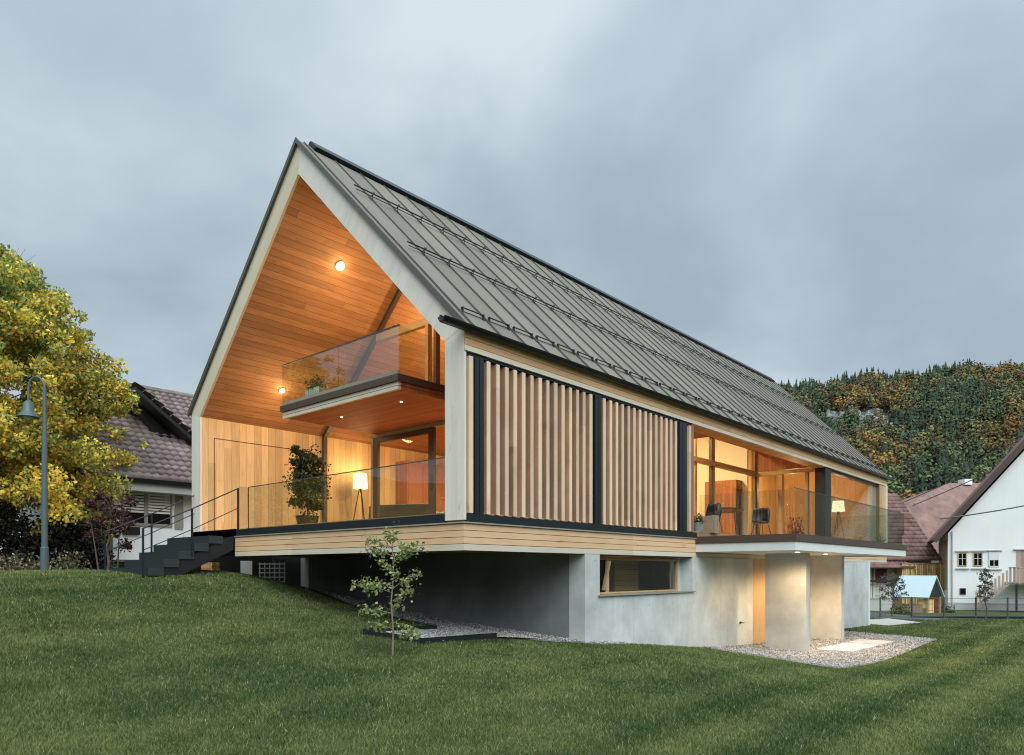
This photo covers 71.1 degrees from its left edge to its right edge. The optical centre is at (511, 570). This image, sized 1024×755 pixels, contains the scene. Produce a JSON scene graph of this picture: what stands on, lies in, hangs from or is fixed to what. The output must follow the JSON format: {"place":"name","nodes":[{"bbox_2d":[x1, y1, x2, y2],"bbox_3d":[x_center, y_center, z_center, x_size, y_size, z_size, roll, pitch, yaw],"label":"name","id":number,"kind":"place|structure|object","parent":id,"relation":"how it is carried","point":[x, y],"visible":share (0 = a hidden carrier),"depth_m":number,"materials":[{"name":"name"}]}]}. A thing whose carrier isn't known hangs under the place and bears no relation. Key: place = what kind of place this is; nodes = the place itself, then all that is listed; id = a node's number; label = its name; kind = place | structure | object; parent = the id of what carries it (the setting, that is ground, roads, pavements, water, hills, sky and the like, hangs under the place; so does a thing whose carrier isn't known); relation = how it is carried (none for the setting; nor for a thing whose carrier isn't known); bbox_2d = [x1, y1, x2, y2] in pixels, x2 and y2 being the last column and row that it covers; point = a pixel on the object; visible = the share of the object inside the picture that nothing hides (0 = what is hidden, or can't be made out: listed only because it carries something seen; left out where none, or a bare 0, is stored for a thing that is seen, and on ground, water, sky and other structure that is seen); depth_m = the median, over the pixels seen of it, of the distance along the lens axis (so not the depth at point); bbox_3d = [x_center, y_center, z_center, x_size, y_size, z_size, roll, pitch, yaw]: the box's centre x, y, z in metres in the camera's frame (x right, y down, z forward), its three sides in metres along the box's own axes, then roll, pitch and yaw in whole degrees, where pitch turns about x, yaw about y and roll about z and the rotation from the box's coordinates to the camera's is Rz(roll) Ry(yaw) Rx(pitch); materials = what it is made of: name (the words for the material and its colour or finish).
{"place":"outdoors","nodes":[
{"label":"outdoors","id":0,"kind":"place"},
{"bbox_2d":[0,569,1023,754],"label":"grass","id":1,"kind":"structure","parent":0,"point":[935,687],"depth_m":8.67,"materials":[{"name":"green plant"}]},
{"bbox_2d":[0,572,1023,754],"bbox_3d":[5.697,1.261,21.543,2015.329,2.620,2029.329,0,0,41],"label":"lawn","id":2,"kind":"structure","parent":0,"point":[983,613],"depth_m":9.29,"materials":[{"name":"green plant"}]},
{"bbox_2d":[0,552,30,569],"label":"hydrangea bush","id":3,"kind":"object","parent":2,"relation":"on","point":[13,566],"visible":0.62,"depth_m":16.19,"materials":[{"name":"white plant"}]},
{"bbox_2d":[0,501,59,569],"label":"hedge shrub","id":4,"kind":"object","parent":2,"relation":"on","point":[14,543],"visible":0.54,"depth_m":17.34,"materials":[{"name":"green plant"}]},
{"bbox_2d":[16,376,48,569],"bbox_3d":[-10.050,-2.019,15.034,0.601,4.102,0.430,0,0,-24],"label":"street lamp","id":5,"kind":"object","parent":2,"relation":"on","point":[28,412],"visible":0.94,"depth_m":14.96,"materials":[{"name":"grey metal"}]},
{"bbox_2d":[20,552,56,569],"bbox_3d":[-10.875,-0.157,16.363,0.834,0.530,0.749,0,0,-11],"label":"hydrangea bush","id":6,"kind":"object","parent":2,"relation":"on","point":[35,565],"visible":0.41,"depth_m":16.29,"materials":[{"name":"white plant"}]},
{"bbox_2d":[16,505,116,569],"bbox_3d":[-11.170,-0.724,18.096,2.404,1.890,2.231,0,0,41],"label":"hedge shrub","id":7,"kind":"object","parent":2,"relation":"on","point":[56,542],"visible":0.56,"depth_m":17.71,"materials":[{"name":"green plant"}]},
{"bbox_2d":[49,550,91,569],"bbox_3d":[-10.262,-0.218,16.548,0.975,0.653,1.002,0,0,41],"label":"hydrangea bush","id":8,"kind":"object","parent":2,"relation":"on","point":[67,565],"visible":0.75,"depth_m":16.52,"materials":[{"name":"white plant"}]},
{"bbox_2d":[0,243,147,539],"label":"autumn tree","id":9,"kind":"object","parent":2,"relation":"on","point":[35,336],"visible":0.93,"depth_m":17.52,"materials":[{"name":"yellow plant"}]},
{"bbox_2d":[1,381,193,569],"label":"neighbour house","id":10,"kind":"structure","parent":2,"relation":"on","point":[159,473],"depth_m":21.26,"materials":[{"name":"grey paint"}]},
{"bbox_2d":[121,492,145,525],"bbox_3d":[-10.794,-1.864,20.437,0.048,1.170,0.660,0,0,41],"label":"window","id":11,"kind":"structure","parent":10,"relation":"in","point":[139,511],"depth_m":20.52,"materials":[{"name":"beige paint"}]},
{"bbox_2d":[146,493,171,526],"bbox_3d":[-10.330,-1.864,20.962,0.048,1.170,0.740,0,0,41],"label":"window","id":12,"kind":"structure","parent":10,"relation":"in","point":[163,514],"depth_m":20.95,"materials":[{"name":"beige paint"}]},
{"bbox_2d":[81,487,139,569],"bbox_3d":[-9.249,-0.944,16.545,1.241,2.008,1.138,0,0,41],"label":"purple leaf tree","id":13,"kind":"object","parent":2,"relation":"on","point":[100,522],"visible":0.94,"depth_m":16.52,"materials":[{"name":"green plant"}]},
{"bbox_2d":[104,488,238,577],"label":"garden steps","id":14,"kind":"structure","parent":2,"relation":"on","point":[156,560],"depth_m":14.91,"materials":[{"name":"metal"}]},
{"bbox_2d":[201,562,219,570],"bbox_3d":[-7.573,0.000,17.996,0.295,0.400,0.360,0,0,10],"label":"wooden crate","id":15,"kind":"object","parent":2,"relation":"on","point":[210,566],"visible":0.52,"depth_m":17.84,"materials":[{"name":"brown wood"}]},
{"bbox_2d":[179,556,271,578],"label":"garden wall","id":16,"kind":"structure","parent":2,"relation":"on","point":[231,564],"depth_m":19.60,"materials":[{"name":"black concrete"}]},
{"bbox_2d":[350,520,427,655],"bbox_3d":[-1.774,0.267,10.323,1.114,1.965,0.616,0,0,0],"label":"sapling","id":17,"kind":"object","parent":2,"relation":"on","point":[406,550],"visible":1,"depth_m":10.34,"materials":[{"name":"green plant"}]},
{"bbox_2d":[363,625,496,644],"bbox_3d":[-1.379,1.113,12.215,1.114,0.309,2.091,0,0,41],"label":"steel edging","id":18,"kind":"object","parent":2,"relation":"on","point":[372,632],"visible":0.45,"depth_m":11.77,"materials":[{"name":"metal"}]},
{"bbox_2d":[394,625,521,637],"bbox_3d":[-1.319,1.124,12.623,2.400,0.200,2.760,0,0,41],"label":"gravel bed","id":19,"kind":"object","parent":2,"relation":"on","point":[453,632],"visible":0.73,"depth_m":12.71,"materials":[{"name":"grey gravel"}]},
{"bbox_2d":[306,588,626,644],"bbox_3d":[-2.397,0.922,15.745,9.838,1.026,2.228,0,0,34],"label":"gravel strip","id":20,"kind":"object","parent":2,"relation":"on","point":[423,622],"visible":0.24,"depth_m":14.46,"materials":[{"name":"grey gravel"}]},
{"bbox_2d":[187,137,906,651],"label":"timber house","id":21,"kind":"structure","parent":2,"relation":"on","point":[565,455],"depth_m":15.63,"materials":[{"name":"wood"}]},
{"bbox_2d":[241,561,251,574],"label":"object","id":22,"kind":"object","parent":21,"relation":"on","point":[246,566],"visible":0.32,"depth_m":18.85,"materials":[{"name":"grey concrete"}]},
{"bbox_2d":[259,562,284,582],"bbox_3d":[-6.292,0.128,18.787,0.700,0.660,0.040,0,0,0],"label":"grille","id":23,"kind":"object","parent":21,"relation":"attached to","point":[274,568],"visible":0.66,"depth_m":18.77,"materials":[{"name":"grey metal"}]},
{"bbox_2d":[282,444,331,523],"bbox_3d":[-4.701,-1.893,16.542,1.156,2.008,1.165,0,0,41],"label":"potted shrub","id":24,"kind":"object","parent":21,"relation":"on","point":[310,491],"visible":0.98,"depth_m":16.36,"materials":[{"name":"green plant"}]},
{"bbox_2d":[305,374,326,395],"bbox_3d":[-4.152,-3.844,15.156,0.520,0.567,0.488,0,0,41],"label":"balcony planter","id":25,"kind":"object","parent":21,"relation":"on","point":[314,387],"visible":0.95,"depth_m":15.08,"materials":[{"name":"green plant"}]},
{"bbox_2d":[353,473,367,519],"bbox_3d":[-4.043,-1.738,19.212,0.472,1.702,0.474,0,0,41],"label":"floor lamp","id":26,"kind":"object","parent":21,"relation":"on","point":[360,483],"visible":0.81,"depth_m":19.11,"materials":[{"name":"white fabric"}]},
{"bbox_2d":[373,427,435,517],"bbox_3d":[-2.560,-2.041,16.670,2.180,2.305,0.140,0,0,41],"label":"sliding door","id":27,"kind":"structure","parent":21,"relation":"in","point":[431,431],"depth_m":16.38,"materials":[{"name":"brown metal"}]},
{"bbox_2d":[369,503,443,518],"bbox_3d":[-2.749,-1.299,18.853,1.940,0.820,0.820,0,0,23],"label":"sofa","id":28,"kind":"object","parent":21,"relation":"on","point":[393,510],"visible":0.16,"depth_m":18.45,"materials":[{"name":"fabric"}]},
{"bbox_2d":[611,560,638,593],"bbox_3d":[2.581,0.941,16.356,0.100,2.460,1.000,0,0,41],"label":"window pane","id":29,"kind":"structure","parent":21,"relation":"in","point":[624,573],"depth_m":16.25,"materials":[{"name":"glass"}]},
{"bbox_2d":[600,557,677,593],"bbox_3d":[2.641,0.101,14.816,0.270,0.720,3.430,0,0,41],"label":"basement window","id":30,"kind":"structure","parent":21,"relation":"in","point":[605,564],"depth_m":14.40,"materials":[{"name":"black glass"}]},
{"bbox_2d":[694,513,705,531],"bbox_3d":[4.312,-1.113,16.640,0.322,0.457,0.364,0,0,-33],"label":"loggia plant","id":31,"kind":"object","parent":21,"relation":"on","point":[698,525],"visible":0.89,"depth_m":16.54,"materials":[{"name":"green plant"}]},
{"bbox_2d":[702,515,718,532],"bbox_3d":[4.719,-1.094,17.069,0.280,0.420,0.340,0,0,41],"label":"slatted crate","id":32,"kind":"object","parent":21,"relation":"on","point":[711,524],"visible":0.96,"depth_m":16.94,"materials":[{"name":"beige wood"}]},
{"bbox_2d":[706,503,723,533],"bbox_3d":[5.156,-1.308,18.492,0.493,0.843,0.520,0,0,-17],"label":"dining chair","id":33,"kind":"object","parent":21,"relation":"on","point":[714,509],"visible":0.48,"depth_m":18.66,"materials":[{"name":"black plastic"}]},
{"bbox_2d":[721,507,743,534],"bbox_3d":[5.795,-1.259,19.388,0.928,0.749,1.740,0,0,21],"label":"dining table","id":34,"kind":"object","parent":21,"relation":"on","point":[735,511],"visible":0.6,"depth_m":18.98,"materials":[{"name":"black wood"}]},
{"bbox_2d":[751,507,770,534],"bbox_3d":[6.817,-1.308,19.649,0.493,0.843,0.520,0,0,-35],"label":"dining chair","id":35,"kind":"object","parent":21,"relation":"on","point":[761,516],"visible":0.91,"depth_m":19.80,"materials":[{"name":"black plastic"}]},
{"bbox_2d":[784,514,804,533],"bbox_3d":[9.701,-1.421,24.595,0.939,1.063,0.928,0,0,41],"label":"indoor plant","id":36,"kind":"object","parent":21,"relation":"on","point":[794,530],"visible":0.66,"depth_m":24.57,"materials":[{"name":"green plant"}]},
{"bbox_2d":[832,500,844,536],"bbox_3d":[12.228,-1.738,26.786,0.502,1.702,0.474,0,0,41],"label":"floor lamp","id":37,"kind":"object","parent":21,"relation":"on","point":[838,507],"visible":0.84,"depth_m":26.67,"materials":[{"name":"white fabric"}]},
{"bbox_2d":[831,470,876,486],"bbox_3d":[12.170,-2.030,25.545,0.140,2.542,5.570,0,0,41],"label":"window frame","id":38,"kind":"structure","parent":21,"relation":"in","point":[833,472],"depth_m":25.38,"materials":[{"name":"brown metal"}]},
{"bbox_2d":[872,533,885,541],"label":"corner plant","id":39,"kind":"object","parent":21,"relation":"on","point":[878,539],"visible":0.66,"depth_m":26.75,"materials":[{"name":"green plant"}]},
{"bbox_2d":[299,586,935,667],"bbox_3d":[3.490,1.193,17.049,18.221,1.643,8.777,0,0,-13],"label":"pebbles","id":40,"kind":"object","parent":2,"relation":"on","point":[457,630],"visible":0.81,"depth_m":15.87,"materials":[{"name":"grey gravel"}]},
{"bbox_2d":[870,580,893,610],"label":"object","id":41,"kind":"object","parent":2,"relation":"on","point":[886,604],"visible":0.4,"depth_m":38.55,"materials":[{"name":"white paint"}]},
{"bbox_2d":[879,573,908,615],"bbox_3d":[16.995,1.132,32.019,1.235,2.095,1.294,0,0,9],"label":"fruit tree","id":42,"kind":"object","parent":2,"relation":"on","point":[888,585],"visible":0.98,"depth_m":32.01,"materials":[{"name":"green plant"}]},
{"bbox_2d":[890,603,910,613],"bbox_3d":[18.980,1.895,35.012,1.065,0.593,1.135,0,0,41],"label":"garden bush","id":43,"kind":"object","parent":2,"relation":"on","point":[901,608],"visible":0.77,"depth_m":34.91,"materials":[{"name":"green plant"}]},
{"bbox_2d":[870,493,941,603],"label":"farmhouse","id":44,"kind":"object","parent":2,"relation":"on","point":[905,529],"visible":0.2,"depth_m":50.36,"materials":[{"name":"red tile"}]},
{"bbox_2d":[875,569,886,582],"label":"window","id":45,"kind":"structure","parent":44,"relation":"in","point":[878,572],"depth_m":49.46,"materials":[{"name":"black glass"}]},
{"bbox_2d":[894,575,944,612],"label":"garden shed","id":46,"kind":"structure","parent":2,"relation":"on","point":[922,586],"depth_m":38.37,"materials":[{"name":"metal"}]},
{"bbox_2d":[934,599,937,612],"bbox_3d":[22.829,1.921,38.901,0.580,0.800,0.380,0,0,-41],"label":"door","id":47,"kind":"structure","parent":46,"relation":"in","point":[935,600],"depth_m":38.74,"materials":[{"name":"red paint"}]},
{"bbox_2d":[896,563,943,606],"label":"wooden shed","id":48,"kind":"object","parent":2,"relation":"on","point":[928,569],"visible":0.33,"depth_m":48.27,"materials":[{"name":"brown wood"}]},
{"bbox_2d":[902,479,979,562],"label":"barn","id":49,"kind":"structure","parent":2,"relation":"on","point":[928,514],"depth_m":63.34,"materials":[{"name":"red tile"}]},
{"bbox_2d":[938,605,954,612],"bbox_3d":[24.170,2.141,40.004,1.081,0.529,0.999,0,0,15],"label":"garden bush","id":50,"kind":"object","parent":2,"relation":"on","point":[946,608],"visible":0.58,"depth_m":39.82,"materials":[{"name":"green plant"}]},
{"bbox_2d":[879,597,1023,618],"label":"wire fence","id":51,"kind":"object","parent":2,"relation":"on","point":[982,617],"visible":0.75,"depth_m":31.49,"materials":[{"name":"metal"}]},
{"bbox_2d":[928,436,1023,611],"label":"white house","id":52,"kind":"structure","parent":2,"relation":"on","point":[970,546],"depth_m":43.95,"materials":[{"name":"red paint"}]},
{"bbox_2d":[955,550,969,568],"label":"window","id":53,"kind":"structure","parent":52,"relation":"in","point":[962,557],"depth_m":44.61,"materials":[{"name":"grey paint"}]},
{"bbox_2d":[960,588,965,594],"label":"window","id":54,"kind":"structure","parent":52,"relation":"in","point":[962,590],"depth_m":44.60,"materials":[{"name":"black glass"}]},
{"bbox_2d":[970,550,984,568],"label":"window","id":55,"kind":"structure","parent":52,"relation":"in","point":[977,557],"depth_m":44.23,"materials":[{"name":"grey paint"}]},
{"bbox_2d":[986,550,1001,569],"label":"window","id":56,"kind":"structure","parent":52,"relation":"in","point":[993,556],"depth_m":43.85,"materials":[{"name":"grey paint"}]},
{"bbox_2d":[1014,549,1023,581],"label":"door","id":57,"kind":"structure","parent":52,"relation":"in","point":[1020,554],"depth_m":43.24,"materials":[{"name":"grey paint"}]},
{"bbox_2d":[976,566,993,618],"bbox_3d":[20.500,0.993,31.037,0.685,2.366,0.901,0,0,41],"label":"fruit tree","id":58,"kind":"object","parent":2,"relation":"on","point":[984,587],"visible":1,"depth_m":31.01,"materials":[{"name":"green plant"}]},
{"bbox_2d":[0,0,1023,560],"label":"sky","id":59,"kind":"structure","parent":0,"point":[821,190],"materials":[{"name":"grey"}]},
{"bbox_2d":[706,633,936,667],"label":"gravel terrace","id":60,"kind":"structure","parent":0,"point":[926,642],"depth_m":17.17,"materials":[{"name":"grey gravel"}]},
{"bbox_2d":[818,646,864,653],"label":"paving slab","id":61,"kind":"structure","parent":60,"relation":"on","point":[838,649],"depth_m":17.70,"materials":[{"name":"concrete"}]},
{"bbox_2d":[834,642,879,649],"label":"paving slab","id":62,"kind":"structure","parent":60,"relation":"on","point":[865,646],"depth_m":18.51,"materials":[{"name":"concrete"}]},
{"bbox_2d":[850,639,892,644],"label":"paving slab","id":63,"kind":"structure","parent":60,"relation":"on","point":[878,642],"depth_m":19.39,"materials":[{"name":"concrete"}]},
{"bbox_2d":[870,618,919,624],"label":"path","id":64,"kind":"structure","parent":0,"point":[887,621],"depth_m":28.59,"materials":[{"name":"concrete"}]},
{"bbox_2d":[870,613,942,619],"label":"road","id":65,"kind":"structure","parent":0,"point":[875,615],"depth_m":31.63,"materials":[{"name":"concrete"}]},
{"bbox_2d":[821,406,997,489],"bbox_3d":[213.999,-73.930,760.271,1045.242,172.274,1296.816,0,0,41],"label":"hill","id":66,"kind":"structure","parent":0,"point":[883,412],"depth_m":512.77,"materials":[{"name":"green plant"}]},
{"bbox_2d":[823,407,893,427],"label":"rock outcrop","id":67,"kind":"object","parent":66,"relation":"on","point":[834,414],"visible":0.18,"depth_m":471.38,"materials":[{"name":"stone"}]},
{"bbox_2d":[778,358,1023,499],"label":"forest","id":68,"kind":"object","parent":66,"relation":"on","point":[972,403],"visible":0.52,"depth_m":436.93,"materials":[{"name":"green plant"}]},
{"bbox_2d":[913,471,990,505],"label":"power line","id":69,"kind":"object","parent":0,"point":[953,488],"visible":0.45,"depth_m":59.08,"materials":[{"name":"metal"}]},
{"bbox_2d":[904,455,1005,501],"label":"power line","id":70,"kind":"object","parent":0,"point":[957,478],"visible":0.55,"depth_m":58.77,"materials":[{"name":"metal"}]},
{"bbox_2d":[900,438,1021,496],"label":"power line","id":71,"kind":"object","parent":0,"point":[962,467],"visible":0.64,"depth_m":58.31,"materials":[{"name":"metal"}]},
{"bbox_2d":[940,505,1023,518],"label":"power line","id":72,"kind":"object","parent":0,"point":[982,512],"visible":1,"depth_m":42.21,"materials":[{"name":"metal"}]}
]}

